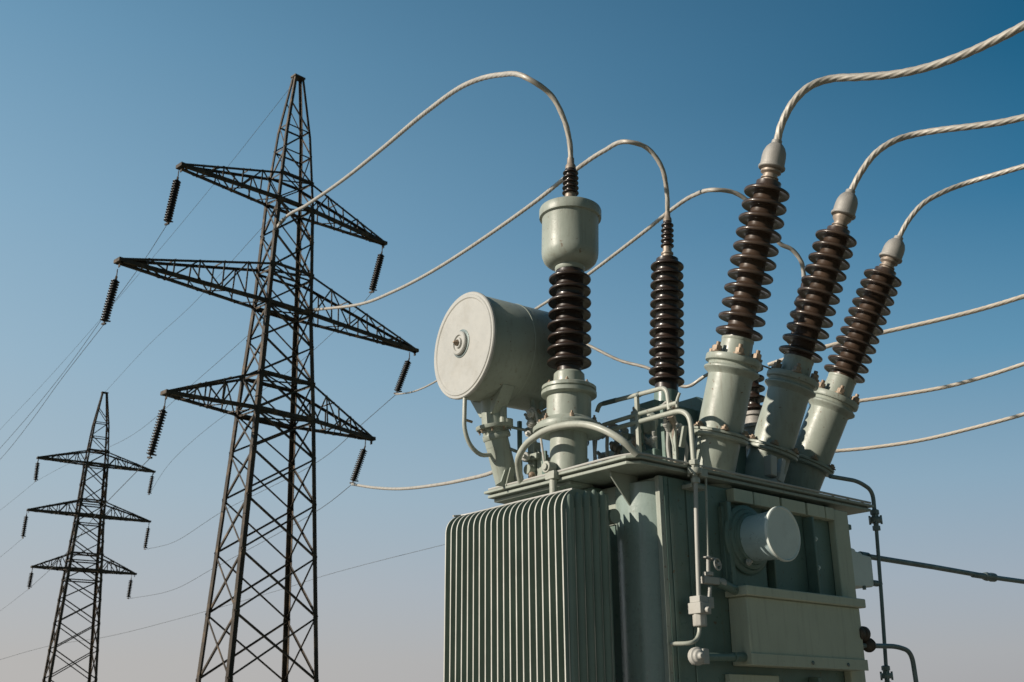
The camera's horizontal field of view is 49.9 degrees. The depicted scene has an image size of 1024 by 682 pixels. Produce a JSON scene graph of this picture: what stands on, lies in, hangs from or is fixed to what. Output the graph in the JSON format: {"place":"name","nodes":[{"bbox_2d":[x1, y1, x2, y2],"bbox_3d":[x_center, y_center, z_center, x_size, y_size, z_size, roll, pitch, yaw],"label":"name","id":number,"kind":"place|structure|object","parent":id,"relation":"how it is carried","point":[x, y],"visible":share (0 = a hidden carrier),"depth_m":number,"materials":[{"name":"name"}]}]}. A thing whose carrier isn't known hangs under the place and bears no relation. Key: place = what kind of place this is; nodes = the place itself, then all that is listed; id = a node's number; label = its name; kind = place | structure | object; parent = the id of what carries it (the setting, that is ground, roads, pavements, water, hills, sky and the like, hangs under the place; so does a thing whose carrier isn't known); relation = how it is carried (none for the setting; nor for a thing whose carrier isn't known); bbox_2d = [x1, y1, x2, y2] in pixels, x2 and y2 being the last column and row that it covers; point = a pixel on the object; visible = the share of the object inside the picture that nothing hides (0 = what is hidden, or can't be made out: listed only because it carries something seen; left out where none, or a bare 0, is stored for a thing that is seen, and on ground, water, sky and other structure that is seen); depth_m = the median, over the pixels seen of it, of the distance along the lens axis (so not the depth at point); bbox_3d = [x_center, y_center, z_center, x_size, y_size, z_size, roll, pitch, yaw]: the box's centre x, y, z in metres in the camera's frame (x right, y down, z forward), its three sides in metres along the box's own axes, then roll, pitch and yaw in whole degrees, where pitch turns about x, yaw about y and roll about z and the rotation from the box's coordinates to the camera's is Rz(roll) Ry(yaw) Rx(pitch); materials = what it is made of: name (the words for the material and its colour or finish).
{"place":"outdoors","nodes":[
{"label":"outdoors","id":0,"kind":"place"},
{"bbox_2d":[0,544,444,659],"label":"line wire","id":1,"kind":"object","parent":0,"point":[229,604],"visible":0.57,"depth_m":109.98,"materials":[{"name":"grey metal"}]},
{"bbox_2d":[0,0,1023,681],"label":"sky","id":2,"kind":"structure","parent":0,"point":[101,101],"materials":[{"name":"blue"}]},
{"bbox_3d":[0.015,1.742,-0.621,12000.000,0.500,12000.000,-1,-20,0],"label":"ground","id":3,"kind":"structure","parent":0,"visible":0},
{"bbox_2d":[26,391,155,681],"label":"lattice pylon","id":4,"kind":"object","parent":3,"relation":"on","point":[78,514],"visible":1,"depth_m":92.01,"materials":[{"name":"metal"}]},
{"bbox_2d":[21,513,28,537],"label":"insulator string","id":5,"kind":"object","parent":4,"relation":"hanging from","point":[24,526],"visible":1,"depth_m":89.69,"materials":[{"name":"ceramic"}]},
{"bbox_2d":[27,571,32,588],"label":"insulator string","id":6,"kind":"object","parent":4,"relation":"hanging from","point":[29,582],"visible":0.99,"depth_m":88.75,"materials":[{"name":"ceramic"}]},
{"bbox_2d":[34,461,39,481],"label":"insulator string","id":7,"kind":"object","parent":4,"relation":"hanging from","point":[37,465],"visible":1,"depth_m":91.36,"materials":[{"name":"ceramic"}]},
{"bbox_2d":[37,312,272,480],"bbox_3d":[-24.492,5.239,69.079,0.716,2.990,54.821,12,-23,-31],"label":"line wire","id":8,"kind":"object","parent":7,"relation":"attached to","point":[165,408],"visible":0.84,"depth_m":61.45,"materials":[{"name":"grey metal"}]},
{"bbox_2d":[126,575,132,598],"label":"insulator string","id":9,"kind":"object","parent":4,"relation":"hanging from","point":[129,588],"visible":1,"depth_m":93.21,"materials":[{"name":"ceramic"}]},
{"bbox_2d":[130,485,350,598],"bbox_3d":[-19.521,14.227,70.454,0.450,1.089,54.148,10,-22,-26],"label":"line wire","id":10,"kind":"object","parent":9,"relation":"attached to","point":[257,544],"visible":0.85,"depth_m":60.56,"materials":[{"name":"grey metal"}]},
{"bbox_2d":[144,526,149,549],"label":"insulator string","id":11,"kind":"object","parent":4,"relation":"hanging from","point":[146,537],"visible":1,"depth_m":95.08,"materials":[{"name":"ceramic"}]},
{"bbox_2d":[145,395,394,549],"bbox_3d":[-18.282,10.575,72.936,0.575,0.985,53.388,10,-22,-28],"label":"line wire","id":12,"kind":"object","parent":11,"relation":"attached to","point":[283,480],"visible":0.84,"depth_m":64.31,"materials":[{"name":"grey metal"}]},
{"bbox_2d":[147,473,153,494],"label":"insulator string","id":13,"kind":"object","parent":4,"relation":"hanging from","point":[150,484],"visible":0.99,"depth_m":96.63,"materials":[{"name":"ceramic"}]},
{"bbox_2d":[106,214,274,390],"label":"line wire","id":14,"kind":"object","parent":4,"relation":"attached to","point":[191,305],"visible":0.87,"depth_m":65.03,"materials":[{"name":"grey metal"}]},
{"bbox_2d":[113,73,418,681],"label":"lattice pylon","id":15,"kind":"object","parent":3,"relation":"on","point":[258,406],"visible":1,"depth_m":45.32,"materials":[{"name":"metal"}]},
{"bbox_2d":[100,269,119,324],"bbox_3d":[-15.032,-1.644,41.175,0.545,2.273,0.330,-1,-20,0],"label":"insulator string","id":16,"kind":"object","parent":15,"relation":"hanging from","point":[111,293],"visible":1,"depth_m":41.06,"materials":[{"name":"ceramic"}]},
{"bbox_2d":[2,326,102,456],"bbox_3d":[-33.838,9.316,67.956,0.423,0.472,68.834,12,-23,-31],"label":"line wire","id":17,"kind":"object","parent":16,"relation":"attached to","point":[55,387],"visible":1,"depth_m":47.43,"materials":[{"name":"grey metal"}]},
{"bbox_2d":[8,89,288,420],"bbox_3d":[-35.325,3.595,80.405,0.499,9.128,84.102,14,-24,-35],"label":"line wire","id":18,"kind":"object","parent":15,"relation":"attached to","point":[160,248],"visible":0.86,"depth_m":62.09,"materials":[{"name":"grey metal"}]},
{"bbox_2d":[146,399,167,458],"bbox_3d":[-13.312,3.294,41.279,0.632,2.353,0.330,-1,-20,0],"label":"insulator string","id":19,"kind":"object","parent":15,"relation":"hanging from","point":[156,435],"visible":1,"depth_m":41.13,"materials":[{"name":"ceramic"}]},
{"bbox_2d":[30,459,148,587],"bbox_3d":[-26.165,12.187,64.777,0.207,1.568,56.276,9,-22,-25],"label":"line wire","id":20,"kind":"object","parent":19,"relation":"attached to","point":[93,517],"visible":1,"depth_m":53.66,"materials":[{"name":"grey metal"}]},
{"bbox_2d":[164,170,180,225],"bbox_3d":[-13.647,-5.760,44.240,0.532,2.463,0.330,-1,-20,0],"label":"insulator string","id":21,"kind":"object","parent":15,"relation":"hanging from","point":[171,203],"visible":1,"depth_m":44.10,"materials":[{"name":"ceramic"}]},
{"bbox_2d":[0,225,166,447],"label":"line wire","id":22,"kind":"object","parent":21,"relation":"attached to","point":[85,342],"visible":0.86,"depth_m":54.02,"materials":[{"name":"grey metal"}]},
{"bbox_2d":[350,440,366,483],"bbox_3d":[-6.724,5.302,48.175,0.743,2.014,0.330,-1,-20,0],"label":"insulator string","id":23,"kind":"object","parent":15,"relation":"hanging from","point":[357,469],"visible":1,"depth_m":48.04,"materials":[{"name":"ceramic"}]},
{"bbox_2d":[351,470,492,489],"bbox_3d":[-3.473,3.787,30.081,0.110,7.486,35.802,3,-20,-11],"label":"stranded cable","id":24,"kind":"object","parent":23,"relation":"hanging from","point":[486,474],"visible":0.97,"depth_m":19.66,"materials":[{"name":"metal"}]},
{"bbox_2d":[369,246,383,292],"bbox_3d":[-6.332,-3.346,51.489,0.686,2.423,0.330,-1,-20,0],"label":"insulator string","id":25,"kind":"object","parent":15,"relation":"hanging from","point":[376,272],"visible":1,"depth_m":51.35,"materials":[{"name":"ceramic"}]},
{"bbox_2d":[149,294,370,493],"bbox_3d":[-19.405,5.461,73.675,0.671,1.042,54.211,10,-22,-26],"label":"line wire","id":26,"kind":"object","parent":25,"relation":"hanging from","point":[262,390],"visible":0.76,"depth_m":64.64,"materials":[{"name":"grey metal"}]},
{"bbox_2d":[394,352,410,393],"bbox_3d":[-5.115,1.512,51.357,0.805,2.085,0.330,-1,-20,0],"label":"insulator string","id":27,"kind":"object","parent":15,"relation":"hanging from","point":[402,378],"visible":1,"depth_m":51.23,"materials":[{"name":"ceramic"}]},
{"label":"foundation","id":28,"kind":"structure","parent":0,"visible":0},
{"bbox_2d":[434,139,1023,681],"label":"power transformer","id":29,"kind":"object","parent":28,"relation":"on","point":[670,537],"visible":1,"depth_m":11.10,"materials":[{"name":"green paint"}]},
{"bbox_2d":[276,71,572,227],"bbox_3d":[-4.822,-3.542,29.426,0.728,14.643,33.648,6,-21,-17],"label":"stranded cable","id":30,"kind":"object","parent":29,"relation":"attached to","point":[542,87],"visible":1,"depth_m":14.83,"materials":[{"name":"metal"}]},
{"bbox_2d":[313,139,669,311],"bbox_3d":[-3.198,-1.549,30.584,0.778,10.929,33.135,6,-20,-17],"label":"stranded cable","id":31,"kind":"object","parent":29,"relation":"attached to","point":[647,148],"visible":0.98,"depth_m":18.21,"materials":[{"name":"metal"}]},
{"bbox_2d":[395,188,805,394],"bbox_3d":[-1.410,0.781,32.282,1.311,9.524,37.266,4,-20,-13],"label":"stranded cable","id":32,"kind":"object","parent":29,"relation":"attached to","point":[693,195],"visible":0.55,"depth_m":15.06,"materials":[{"name":"metal"}]},
{"bbox_2d":[586,344,707,387],"bbox_3d":[1.849,0.169,14.258,2.527,1.008,0.166,-10,-22,25],"label":"stranded cable","id":33,"kind":"object","parent":29,"relation":"attached to","point":[699,379],"visible":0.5,"depth_m":14.34,"materials":[{"name":"metal"}]},
{"bbox_2d":[767,294,1023,366],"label":"stranded cable","id":34,"kind":"object","parent":29,"relation":"attached to","point":[957,315],"visible":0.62,"depth_m":16.08,"materials":[{"name":"silver metal"}]},
{"bbox_2d":[774,21,1023,139],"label":"stranded cable","id":35,"kind":"object","parent":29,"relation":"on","point":[922,68],"visible":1,"depth_m":11.44,"materials":[{"name":"metal"}]},
{"bbox_2d":[835,412,1023,452],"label":"stranded cable","id":36,"kind":"object","parent":29,"relation":"attached to","point":[1012,417],"visible":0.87,"depth_m":15.78,"materials":[{"name":"silver metal"}]},
{"bbox_2d":[849,114,1023,189],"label":"stranded cable","id":37,"kind":"object","parent":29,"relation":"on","point":[873,155],"visible":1,"depth_m":12.74,"materials":[{"name":"metal"}]},
{"bbox_2d":[859,362,1023,402],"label":"stranded cable","id":38,"kind":"object","parent":29,"relation":"attached to","point":[997,372],"visible":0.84,"depth_m":16.00,"materials":[{"name":"silver metal"}]},
{"bbox_2d":[898,164,1023,236],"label":"stranded cable","id":39,"kind":"object","parent":29,"relation":"attached to","point":[917,209],"visible":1,"depth_m":13.51,"materials":[{"name":"metal"}]}
]}

